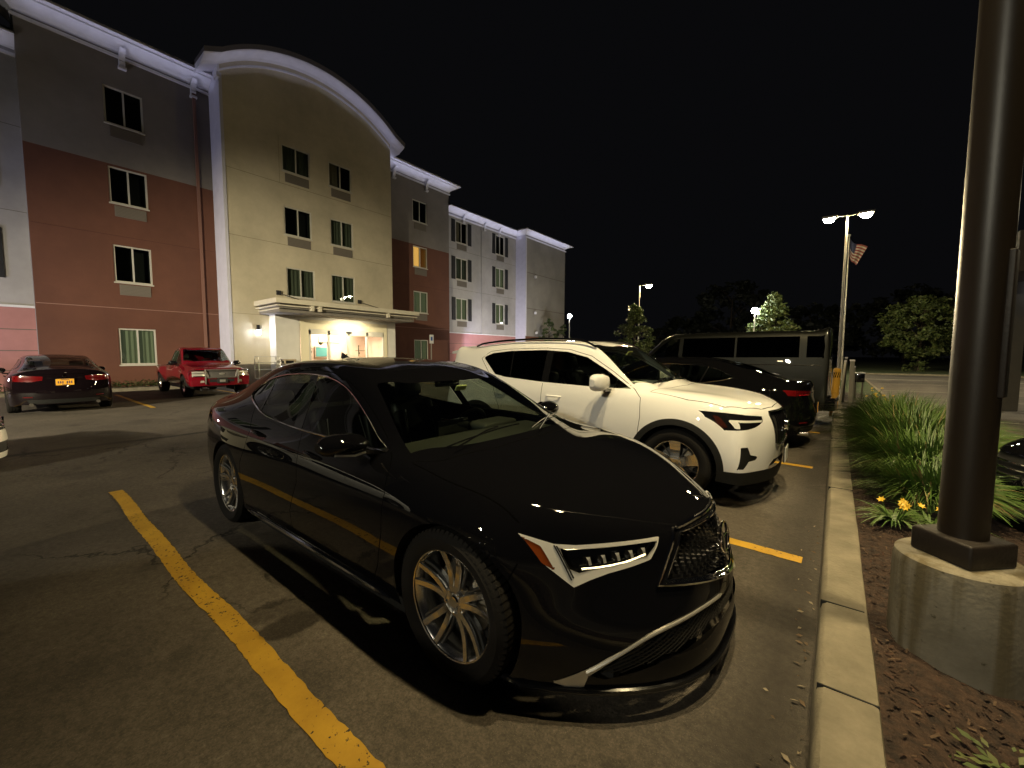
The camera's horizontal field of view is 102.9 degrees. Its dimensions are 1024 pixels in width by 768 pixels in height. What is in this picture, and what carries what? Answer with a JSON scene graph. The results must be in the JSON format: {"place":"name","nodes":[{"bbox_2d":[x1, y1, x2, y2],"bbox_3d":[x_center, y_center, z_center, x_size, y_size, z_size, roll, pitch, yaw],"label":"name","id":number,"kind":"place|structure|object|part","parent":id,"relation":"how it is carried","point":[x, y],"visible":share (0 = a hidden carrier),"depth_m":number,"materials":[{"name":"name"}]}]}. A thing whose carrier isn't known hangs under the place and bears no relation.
{"place":"outdoors","nodes":[
{"label":"outdoors","id":0,"kind":"place"},
{"bbox_2d":[0,385,179,397],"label":"pavement","id":1,"kind":"structure","parent":0,"point":[132,388],"depth_m":15.77,"materials":[{"name":"concrete"}]},
{"bbox_2d":[0,379,170,392],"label":"ground cover","id":2,"kind":"object","parent":1,"relation":"on","point":[138,382],"visible":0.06,"depth_m":16.14,"materials":[{"name":"green"}]},
{"bbox_2d":[0,0,1023,357],"label":"sky","id":3,"kind":"structure","parent":0,"point":[683,148],"materials":[{"name":"black"}]},
{"bbox_2d":[831,360,835,371],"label":"back lawn","id":4,"kind":"structure","parent":0,"point":[833,364],"depth_m":61.48,"materials":[{"name":"green plant"}]},
{"bbox_2d":[613,302,654,353],"bbox_3d":[8.166,-3.034,28.144,3.343,5.145,3.114,3,5,33],"label":"tree","id":5,"kind":"object","parent":4,"relation":"on","point":[636,316],"visible":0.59,"depth_m":27.73,"materials":[{"name":"green plant"}]},
{"bbox_2d":[642,316,727,348],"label":"tree","id":6,"kind":"object","parent":4,"relation":"on","point":[668,329],"visible":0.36,"depth_m":88.37,"materials":[{"name":"green plant"}]},
{"bbox_2d":[689,279,776,333],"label":"tree","id":7,"kind":"object","parent":4,"relation":"on","point":[744,290],"visible":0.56,"depth_m":77.47,"materials":[{"name":"green plant"}]},
{"bbox_2d":[751,308,757,331],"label":"street lamp","id":8,"kind":"object","parent":4,"relation":"on","point":[754,311],"visible":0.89,"depth_m":40.17,"materials":[{"name":"grey metal"}]},
{"bbox_2d":[745,291,801,331],"bbox_3d":[25.921,-5.206,40.566,5.287,7.835,5.748,-3,5,-39],"label":"tree","id":9,"kind":"object","parent":4,"relation":"on","point":[775,306],"visible":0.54,"depth_m":39.49,"materials":[{"name":"green plant"}]},
{"bbox_2d":[755,302,870,358],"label":"tree","id":10,"kind":"object","parent":4,"relation":"on","point":[829,313],"visible":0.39,"depth_m":69.89,"materials":[{"name":"green plant"}]},
{"bbox_2d":[819,388,940,422],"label":"ornamental grass","id":11,"kind":"object","parent":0,"point":[849,407],"depth_m":6.99,"materials":[{"name":"green plant"}]},
{"bbox_2d":[805,418,1010,483],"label":"ornamental grass","id":12,"kind":"object","parent":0,"point":[930,443],"depth_m":4.12,"materials":[{"name":"green plant"}]},
{"bbox_2d":[794,392,1023,454],"bbox_3d":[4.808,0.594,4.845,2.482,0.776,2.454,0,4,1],"label":"ornamental grass","id":13,"kind":"object","parent":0,"point":[875,426],"depth_m":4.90,"materials":[{"name":"green plant"}]},
{"bbox_2d":[825,449,1023,523],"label":"ornamental grass","id":14,"kind":"object","parent":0,"point":[912,486],"depth_m":3.40,"materials":[{"name":"green plant"}]},
{"bbox_2d":[832,357,1023,366],"bbox_3d":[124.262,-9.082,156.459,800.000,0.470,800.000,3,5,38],"label":"ground","id":15,"kind":"structure","parent":0,"point":[887,359],"depth_m":175.66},
{"bbox_2d":[0,0,572,391],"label":"hotel","id":16,"kind":"structure","parent":15,"relation":"on","point":[244,204],"depth_m":17.89,"materials":[{"name":"beige paint"}]},
{"bbox_2d":[0,227,4,276],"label":"window","id":17,"kind":"structure","parent":16,"relation":"in","point":[2,274],"depth_m":13.97,"materials":[{"name":"beige"}]},
{"bbox_2d":[102,84,144,145],"bbox_3d":[-15.324,-10.459,16.072,0.585,1.880,1.190,3,5,38],"label":"window","id":18,"kind":"structure","parent":16,"relation":"in","point":[124,110],"depth_m":16.12,"materials":[{"name":"black glass"}]},
{"bbox_2d":[108,166,149,221],"bbox_3d":[-15.335,-7.492,16.284,0.585,1.870,1.190,3,5,38],"label":"window","id":19,"kind":"structure","parent":16,"relation":"in","point":[127,188],"depth_m":16.34,"materials":[{"name":"black glass"}]},
{"bbox_2d":[113,244,153,296],"bbox_3d":[-15.345,-4.510,16.498,0.585,1.930,1.190,3,5,38],"label":"window","id":20,"kind":"structure","parent":16,"relation":"in","point":[132,265],"depth_m":16.57,"materials":[{"name":"black glass"}]},
{"bbox_2d":[118,328,157,365],"bbox_3d":[-15.355,-1.497,16.714,0.585,1.490,1.190,3,5,38],"label":"window","id":21,"kind":"structure","parent":16,"relation":"in","point":[137,347],"depth_m":16.62,"materials":[{"name":"beige"}]},
{"bbox_2d":[281,143,310,188],"bbox_3d":[-10.618,-10.494,19.858,0.585,1.720,1.380,3,5,38],"label":"window","id":22,"kind":"structure","parent":16,"relation":"in","point":[294,161],"depth_m":19.75,"materials":[{"name":"beige"}]},
{"bbox_2d":[284,206,312,249],"bbox_3d":[-10.622,-7.602,20.073,0.585,1.840,1.360,3,5,38],"label":"window","id":23,"kind":"structure","parent":16,"relation":"in","point":[297,223],"depth_m":20.19,"materials":[{"name":"beige"}]},
{"bbox_2d":[286,267,315,300],"bbox_3d":[-10.604,-4.721,20.315,0.585,1.900,1.410,3,5,38],"label":"window","id":24,"kind":"structure","parent":16,"relation":"in","point":[300,283],"depth_m":20.23,"materials":[{"name":"beige"}]},
{"bbox_2d":[328,161,352,201],"bbox_3d":[-9.227,-10.614,21.609,0.585,1.720,1.320,3,5,38],"label":"window","id":25,"kind":"structure","parent":16,"relation":"in","point":[339,176],"depth_m":21.56,"materials":[{"name":"beige"}]},
{"bbox_2d":[330,218,353,257],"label":"window","id":26,"kind":"structure","parent":16,"relation":"in","point":[341,232],"depth_m":21.75,"materials":[{"name":"green"}]},
{"bbox_2d":[331,274,355,304],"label":"window","id":27,"kind":"structure","parent":16,"relation":"in","point":[343,287],"depth_m":21.95,"materials":[{"name":"green"}]},
{"bbox_2d":[309,329,383,359],"bbox_3d":[-8.598,-1.479,21.617,0.140,2.660,4.270,3,5,38],"label":"sliding door","id":28,"kind":"structure","parent":16,"relation":"in","point":[311,331],"depth_m":21.42,"materials":[{"name":"beige"}]},
{"bbox_2d":[412,199,426,231],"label":"window","id":29,"kind":"structure","parent":16,"relation":"in","point":[419,211],"depth_m":27.56,"materials":[{"name":"black glass"}]},
{"bbox_2d":[413,245,427,275],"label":"window","id":30,"kind":"structure","parent":16,"relation":"in","point":[419,253],"depth_m":27.50,"materials":[{"name":"orange"}]},
{"bbox_2d":[414,291,427,320],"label":"window","id":31,"kind":"structure","parent":16,"relation":"in","point":[420,298],"depth_m":27.74,"materials":[{"name":"green"}]},
{"bbox_2d":[414,340,427,358],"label":"window","id":32,"kind":"structure","parent":16,"relation":"in","point":[420,346],"depth_m":27.97,"materials":[{"name":"green glass"}]},
{"bbox_2d":[451,218,471,251],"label":"window","id":33,"kind":"structure","parent":16,"relation":"in","point":[461,229],"depth_m":30.96,"materials":[{"name":"black glass"}]},
{"bbox_2d":[451,255,471,287],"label":"window","id":34,"kind":"structure","parent":16,"relation":"in","point":[460,274],"depth_m":31.07,"materials":[{"name":"green"}]},
{"bbox_2d":[452,297,471,326],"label":"window","id":35,"kind":"structure","parent":16,"relation":"in","point":[459,306],"depth_m":31.28,"materials":[{"name":"green glass"}]},
{"bbox_2d":[492,233,507,261],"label":"window","id":36,"kind":"structure","parent":16,"relation":"in","point":[499,240],"depth_m":34.78,"materials":[{"name":"black glass"}]},
{"bbox_2d":[492,266,507,293],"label":"window","id":37,"kind":"structure","parent":16,"relation":"in","point":[499,272],"depth_m":34.64,"materials":[{"name":"green glass"}]},
{"bbox_2d":[492,303,507,329],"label":"window","id":38,"kind":"structure","parent":16,"relation":"in","point":[499,308],"depth_m":34.87,"materials":[{"name":"green"}]},
{"bbox_2d":[0,366,835,767],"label":"parking lot","id":39,"kind":"structure","parent":15,"relation":"on","point":[118,648],"depth_m":2.02,"materials":[{"name":"grey asphalt"}]},
{"bbox_2d":[0,416,7,457],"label":"sedan","id":40,"kind":"object","parent":39,"relation":"on","point":[3,439],"visible":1,"depth_m":5.22,"materials":[{"name":"white paint"}]},
{"bbox_2d":[0,354,112,412],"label":"sedan","id":41,"kind":"object","parent":39,"relation":"on","point":[39,379],"visible":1,"depth_m":9.73,"materials":[{"name":"black paint"}]},
{"bbox_3d":[-12.434,-0.112,10.177,1.356,1.083,0.329,3,5,38],"label":"door","id":42,"kind":"part","parent":41,"relation":"part of","materials":[{"name":"black paint"}]},
{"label":"rear window","id":43,"kind":"part","parent":41,"relation":"part of","materials":[{"name":"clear glass"}]},
{"bbox_2d":[116,395,155,407],"bbox_3d":[-11.555,0.499,12.419,5.350,0.001,0.144,3,5,38],"label":"painted line","id":44,"kind":"object","parent":39,"relation":"on","point":[129,399],"visible":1,"depth_m":11.89,"materials":[{"name":"yellow paint"}]},
{"bbox_2d":[156,347,248,396],"bbox_3d":[-11.552,-0.523,15.108,4.852,1.662,2.132,3,5,38],"label":"pickup truck","id":45,"kind":"object","parent":39,"relation":"on","point":[189,371],"visible":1,"depth_m":14.13,"materials":[{"name":"red paint"}]},
{"bbox_3d":[-11.668,-0.664,14.248,1.177,1.088,0.254,3,5,38],"label":"door","id":46,"kind":"part","parent":45,"relation":"part of","materials":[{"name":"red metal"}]},
{"bbox_3d":[-10.753,-0.744,15.399,1.177,1.088,0.254,3,5,38],"label":"door","id":47,"kind":"part","parent":45,"relation":"part of","materials":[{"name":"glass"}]},
{"bbox_2d":[108,490,385,767],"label":"painted line","id":48,"kind":"object","parent":39,"relation":"on","point":[337,743],"visible":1,"depth_m":1.89,"materials":[{"name":"yellow paint"}]},
{"bbox_2d":[254,356,280,380],"bbox_3d":[-10.632,-0.540,17.785,0.485,1.320,0.885,3,5,38],"label":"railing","id":49,"kind":"object","parent":39,"relation":"on","point":[259,369],"visible":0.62,"depth_m":17.55,"materials":[{"name":"grey metal"}]},
{"bbox_2d":[279,359,295,365],"bbox_3d":[-10.281,-0.548,18.753,0.540,1.200,0.540,3,5,38],"label":"bench","id":50,"kind":"object","parent":39,"relation":"on","point":[285,361],"visible":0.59,"depth_m":18.55,"materials":[{"name":"beige"}]},
{"bbox_2d":[429,335,433,359],"bbox_3d":[-5.225,-1.836,26.478,0.079,2.700,0.340,3,5,38],"label":"parking sign","id":51,"kind":"object","parent":39,"relation":"on","point":[431,337],"visible":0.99,"depth_m":26.43,"materials":[{"name":"grey metal"}]},
{"bbox_2d":[207,352,736,695],"bbox_3d":[-0.862,0.467,3.340,4.808,1.452,2.167,3,5,38],"label":"sedan","id":52,"kind":"object","parent":39,"relation":"on","point":[488,528],"visible":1,"depth_m":1.92,"materials":[{"name":"black paint"}]},
{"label":"quarter window","id":53,"kind":"part","parent":52,"relation":"part of","materials":[{"name":"black glass"}]},
{"bbox_3d":[-1.676,0.438,3.033,1.015,1.084,0.330,3,5,38],"label":"door","id":54,"kind":"part","parent":52,"relation":"part of","materials":[{"name":"black paint"}]},
{"bbox_3d":[-1.044,0.474,2.527,1.277,1.089,0.318,3,5,38],"label":"door","id":55,"kind":"part","parent":52,"relation":"part of","materials":[{"name":"black paint"}]},
{"bbox_3d":[-0.752,0.357,4.197,1.015,1.084,0.330,3,5,38],"label":"door","id":56,"kind":"part","parent":52,"relation":"part of","materials":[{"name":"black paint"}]},
{"bbox_3d":[-0.114,0.393,3.698,1.277,1.089,0.318,3,5,38],"label":"door","id":57,"kind":"part","parent":52,"relation":"part of","materials":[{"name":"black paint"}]},
{"bbox_2d":[538,318,556,340],"bbox_3d":[3.198,-3.485,36.712,1.866,4.794,1.740,3,5,36],"label":"tree","id":58,"kind":"object","parent":39,"relation":"on","point":[548,322],"visible":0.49,"depth_m":36.53,"materials":[{"name":"green plant"}]},
{"bbox_2d":[554,324,570,340],"bbox_3d":[4.747,-3.291,37.363,2.135,4.318,2.488,0,4,3],"label":"tree","id":59,"kind":"object","parent":39,"relation":"on","point":[560,331],"visible":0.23,"depth_m":37.03,"materials":[{"name":"green plant"}]},
{"bbox_2d":[567,314,571,340],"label":"street lamp","id":60,"kind":"object","parent":39,"relation":"on","point":[569,316],"visible":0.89,"depth_m":46.22,"materials":[{"name":"grey metal"}]},
{"bbox_2d":[450,338,788,488],"bbox_3d":[1.133,0.214,5.549,4.384,1.653,2.374,3,5,38],"label":"suv","id":61,"kind":"object","parent":39,"relation":"on","point":[628,392],"visible":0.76,"depth_m":4.35,"materials":[{"name":"white paint"}]},
{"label":"door","id":62,"kind":"part","parent":61,"relation":"part of","materials":[{"name":"white paint"}]},
{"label":"door","id":63,"kind":"part","parent":61,"relation":"part of","materials":[{"name":"white paint"}]},
{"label":"door","id":64,"kind":"part","parent":61,"relation":"part of","materials":[{"name":"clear glass"}]},
{"bbox_2d":[638,283,652,341],"bbox_3d":[9.883,-4.062,30.429,0.970,6.680,0.340,2,4,18],"label":"street lamp","id":65,"kind":"object","parent":39,"relation":"on","point":[648,285],"visible":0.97,"depth_m":30.26,"materials":[{"name":"grey metal"}]},
{"bbox_2d":[643,357,818,436],"bbox_3d":[3.011,0.165,8.005,4.814,1.407,2.106,3,5,38],"label":"sedan","id":66,"kind":"object","parent":39,"relation":"on","point":[794,397],"visible":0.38,"depth_m":6.48,"materials":[{"name":"black paint"}]},
{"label":"door","id":67,"kind":"part","parent":66,"relation":"part of","materials":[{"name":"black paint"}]},
{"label":"rear window","id":68,"kind":"part","parent":66,"relation":"part of","materials":[{"name":"black glass"}]},
{"bbox_2d":[648,327,838,410],"bbox_3d":[5.027,-0.296,10.273,5.044,2.016,2.494,3,5,38],"label":"van","id":69,"kind":"object","parent":39,"relation":"on","point":[801,354],"visible":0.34,"depth_m":8.66,"materials":[{"name":"black paint"}]},
{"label":"door","id":70,"kind":"part","parent":69,"relation":"part of","materials":[{"name":"black paint"}]},
{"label":"door","id":71,"kind":"part","parent":69,"relation":"part of","materials":[{"name":"black paint"}]},
{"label":"window","id":72,"kind":"part","parent":69,"relation":"part of","materials":[{"name":"black glass"}]},
{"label":"window","id":73,"kind":"part","parent":69,"relation":"part of","materials":[{"name":"black glass"}]},
{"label":"rear window","id":74,"kind":"part","parent":69,"relation":"part of","materials":[{"name":"black glass"}]},
{"bbox_2d":[729,537,802,562],"bbox_3d":[0.387,1.128,4.223,4.281,0.001,0.143,4,5,39],"label":"painted line","id":75,"kind":"object","parent":39,"relation":"on","point":[781,554],"visible":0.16,"depth_m":2.99,"materials":[{"name":"yellow paint"}]},
{"bbox_2d":[757,526,818,767],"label":"dead leaves","id":76,"kind":"object","parent":39,"relation":"on","point":[785,757],"visible":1,"depth_m":1.89,"materials":[{"name":"brown plant"}]},
{"bbox_2d":[774,461,812,467],"bbox_3d":[2.255,0.964,6.614,4.235,0.001,0.142,4,5,41],"label":"painted line","id":77,"kind":"object","parent":39,"relation":"on","point":[794,464],"visible":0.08,"depth_m":5.36,"materials":[{"name":"yellow paint"}]},
{"bbox_2d":[829,368,840,415],"bbox_3d":[7.672,0.193,9.688,0.184,1.147,0.155,3,5,38],"label":"bollard","id":78,"kind":"object","parent":39,"relation":"on","point":[836,378],"visible":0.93,"depth_m":9.61,"materials":[{"name":"yellow plastic"}]},
{"bbox_2d":[807,367,886,767],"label":"kerb","id":79,"kind":"structure","parent":15,"relation":"on","point":[846,731],"depth_m":1.76,"materials":[{"name":"concrete"}]},
{"bbox_2d":[839,360,846,403],"bbox_3d":[8.825,0.023,10.897,0.058,1.320,0.058,7,8,38],"label":"post","id":80,"kind":"object","parent":79,"relation":"on","point":[842,383],"visible":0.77,"depth_m":10.87,"materials":[{"name":"grey"}]},
{"bbox_2d":[816,438,879,710],"bbox_3d":[4.105,0.954,5.118,0.189,0.054,15.406,3,5,38],"label":"kerb joint","id":81,"kind":"object","parent":79,"relation":"on","point":[821,684],"visible":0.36,"depth_m":1.59,"materials":[{"name":"black"}]},
{"bbox_2d":[822,209,874,367],"bbox_3d":[15.024,-3.744,18.559,1.835,7.780,0.374,3,5,34],"label":"street lamp","id":82,"kind":"object","parent":15,"relation":"on","point":[862,214],"visible":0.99,"depth_m":18.44,"materials":[{"name":"grey metal"}]},
{"bbox_2d":[840,372,881,395],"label":"grass verge","id":83,"kind":"object","parent":15,"relation":"on","point":[866,388],"depth_m":18.08,"materials":[{"name":"green plant"}]},
{"bbox_2d":[840,234,867,379],"bbox_3d":[19.143,-4.259,22.869,0.880,8.220,0.238,3,5,38],"label":"flagpole","id":84,"kind":"object","parent":83,"relation":"on","point":[857,251],"visible":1,"depth_m":22.85,"materials":[{"name":"grey"}]},
{"bbox_2d":[840,361,1023,375],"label":"grass strip","id":85,"kind":"object","parent":15,"relation":"on","point":[942,368],"depth_m":45.36,"materials":[{"name":"green plant"}]},
{"bbox_2d":[849,283,955,362],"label":"tree","id":86,"kind":"object","parent":85,"relation":"on","point":[878,305],"visible":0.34,"depth_m":68.88,"materials":[{"name":"green plant"}]},
{"bbox_2d":[875,294,954,370],"bbox_3d":[35.930,-4.323,35.418,6.136,6.873,6.388,2,5,26],"label":"tree","id":87,"kind":"object","parent":85,"relation":"on","point":[926,318],"visible":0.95,"depth_m":35.12,"materials":[{"name":"green plant"}]},
{"bbox_2d":[902,361,929,371],"bbox_3d":[35.156,-1.456,35.464,1.821,1.140,1.658,-2,4,-23],"label":"bush","id":88,"kind":"object","parent":85,"relation":"on","point":[912,364],"visible":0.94,"depth_m":35.49,"materials":[{"name":"green plant"}]},
{"bbox_2d":[922,319,1023,360],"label":"tree","id":89,"kind":"object","parent":85,"relation":"on","point":[941,322],"visible":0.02,"depth_m":64.83,"materials":[{"name":"green plant"}]},
{"bbox_2d":[842,392,1023,767],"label":"planting bed","id":90,"kind":"object","parent":15,"relation":"on","point":[897,721],"visible":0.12,"depth_m":1.60,"materials":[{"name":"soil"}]},
{"bbox_2d":[842,357,847,401],"bbox_3d":[9.235,-0.048,11.333,0.064,1.400,0.063,5,6,38],"label":"post","id":91,"kind":"object","parent":90,"relation":"on","point":[843,395],"visible":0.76,"depth_m":11.31,"materials":[{"name":"grey"}]},
{"bbox_2d":[848,360,854,404],"bbox_3d":[8.259,0.078,9.943,0.098,1.340,0.098,3,5,38],"label":"post","id":92,"kind":"object","parent":90,"relation":"on","point":[851,375],"visible":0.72,"depth_m":9.90,"materials":[{"name":"grey"}]},
{"bbox_2d":[853,366,855,398],"bbox_3d":[9.833,0.053,11.761,0.069,1.140,0.069,3,5,38],"label":"post","id":93,"kind":"object","parent":90,"relation":"on","point":[854,381],"visible":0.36,"depth_m":11.71,"materials":[{"name":"grey"}]},
{"bbox_2d":[854,372,865,398],"bbox_3d":[10.385,0.123,12.223,0.260,0.940,0.320,3,5,38],"label":"utility box","id":94,"kind":"object","parent":90,"relation":"on","point":[859,376],"visible":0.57,"depth_m":12.12,"materials":[{"name":"black metal"}]},
{"bbox_2d":[847,496,936,528],"bbox_3d":[2.877,0.966,3.064,0.603,0.237,0.702,2,4,24],"label":"day lily","id":95,"kind":"object","parent":90,"relation":"on","point":[893,519],"visible":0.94,"depth_m":3.05,"materials":[{"name":"green plant"}]},
{"bbox_2d":[879,498,993,534],"bbox_3d":[3.092,0.984,2.995,0.573,0.234,0.680,-3,5,-40],"label":"day lily","id":96,"kind":"object","parent":90,"relation":"on","point":[922,512],"visible":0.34,"depth_m":3.08,"materials":[{"name":"green plant"}]},
{"bbox_2d":[886,537,1023,700],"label":"concrete base","id":97,"kind":"object","parent":90,"relation":"on","point":[965,626],"visible":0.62,"depth_m":1.67,"materials":[{"name":"grey concrete"}]},
{"bbox_2d":[911,0,1023,570],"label":"lamp pole","id":98,"kind":"object","parent":97,"relation":"on","point":[958,534],"visible":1,"depth_m":1.68,"materials":[{"name":"brown metal"}]},
{"bbox_2d":[948,727,1023,767],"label":"weed","id":99,"kind":"object","parent":90,"relation":"on","point":[991,757],"visible":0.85,"depth_m":1.36,"materials":[{"name":"green plant"}]},
{"bbox_2d":[865,373,1023,398],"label":"lot edging","id":100,"kind":"object","parent":15,"relation":"on","point":[875,387],"depth_m":29.67,"materials":[{"name":"concrete"}]},
{"bbox_2d":[865,374,1023,441],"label":"side lot","id":101,"kind":"structure","parent":15,"relation":"on","point":[930,387],"depth_m":17.49,"materials":[{"name":"grey asphalt"}]},
{"bbox_2d":[992,438,1023,531],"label":"sedan","id":102,"kind":"object","parent":101,"relation":"on","point":[1011,466],"visible":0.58,"depth_m":3.22,"materials":[{"name":"black paint"}]},
{"bbox_2d":[1002,230,1023,410],"bbox_3d":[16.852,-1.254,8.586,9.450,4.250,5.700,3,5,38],"label":"post","id":103,"kind":"object","parent":101,"relation":"on","point":[1010,401],"visible":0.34,"depth_m":10.56,"materials":[{"name":"brown metal"}]}
]}

